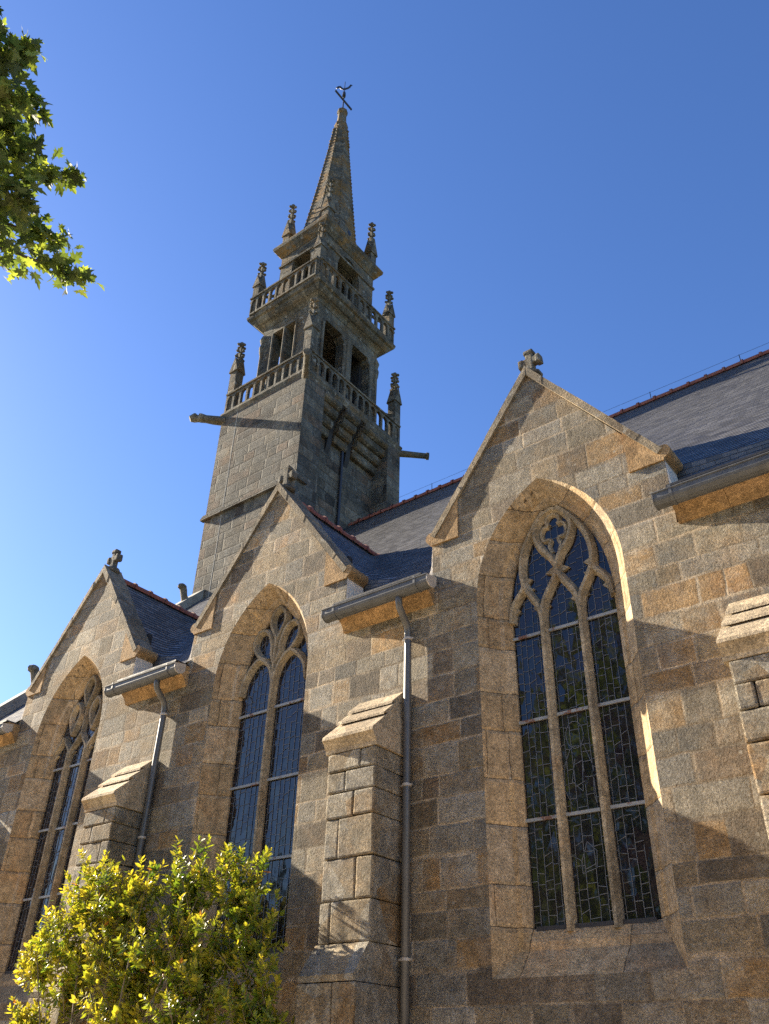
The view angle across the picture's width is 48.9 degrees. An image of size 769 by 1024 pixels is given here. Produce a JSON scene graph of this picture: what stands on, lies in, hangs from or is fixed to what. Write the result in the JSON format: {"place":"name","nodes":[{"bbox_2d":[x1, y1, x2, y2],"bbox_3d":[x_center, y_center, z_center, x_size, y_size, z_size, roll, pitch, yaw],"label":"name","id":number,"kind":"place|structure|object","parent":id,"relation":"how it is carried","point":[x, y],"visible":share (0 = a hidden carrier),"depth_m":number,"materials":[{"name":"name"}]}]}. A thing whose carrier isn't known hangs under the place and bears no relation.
{"place":"outdoors","nodes":[
{"label":"outdoors","id":0,"kind":"place"},
{"bbox_2d":[0,0,768,703],"label":"sky","id":1,"kind":"structure","parent":0,"point":[582,185],"materials":[{"name":"blue"}]},
{"label":"ground","id":2,"kind":"structure","parent":0,"visible":0},
{"bbox_2d":[189,82,428,598],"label":"bell tower","id":3,"kind":"structure","parent":2,"relation":"on","point":[309,410],"depth_m":35.37,"materials":[{"name":"stone"}]},
{"label":"gravel yard","id":4,"kind":"structure","parent":0,"visible":0},
{"bbox_2d":[0,6,104,298],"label":"maple tree","id":5,"kind":"object","parent":4,"relation":"on","point":[18,205],"visible":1,"depth_m":6.01,"materials":[{"name":"green plant"}]},
{"bbox_2d":[6,834,294,1023],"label":"shrub","id":6,"kind":"object","parent":4,"relation":"on","point":[193,973],"visible":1,"depth_m":11.85,"materials":[{"name":"green plant"}]},
{"bbox_2d":[0,343,768,1023],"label":"stone church","id":7,"kind":"structure","parent":4,"relation":"on","point":[484,739],"depth_m":12.37,"materials":[{"name":"stone"}]},
{"bbox_2d":[0,655,102,1002],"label":"window","id":8,"kind":"structure","parent":7,"relation":"in","point":[42,835],"depth_m":18.17,"materials":[{"name":"stone"}]},
{"bbox_2d":[170,583,307,993],"bbox_3d":[-2.192,4.410,14.789,2.420,7.000,0.520,-22,-41,31],"label":"window","id":9,"kind":"structure","parent":7,"relation":"in","point":[247,791],"depth_m":15.22,"materials":[{"name":"stone"}]},
{"bbox_2d":[477,478,687,978],"bbox_3d":[2.505,2.472,11.732,2.420,7.000,0.516,-22,-41,31],"label":"window","id":10,"kind":"structure","parent":7,"relation":"in","point":[581,878],"depth_m":11.37,"materials":[{"name":"glass"}]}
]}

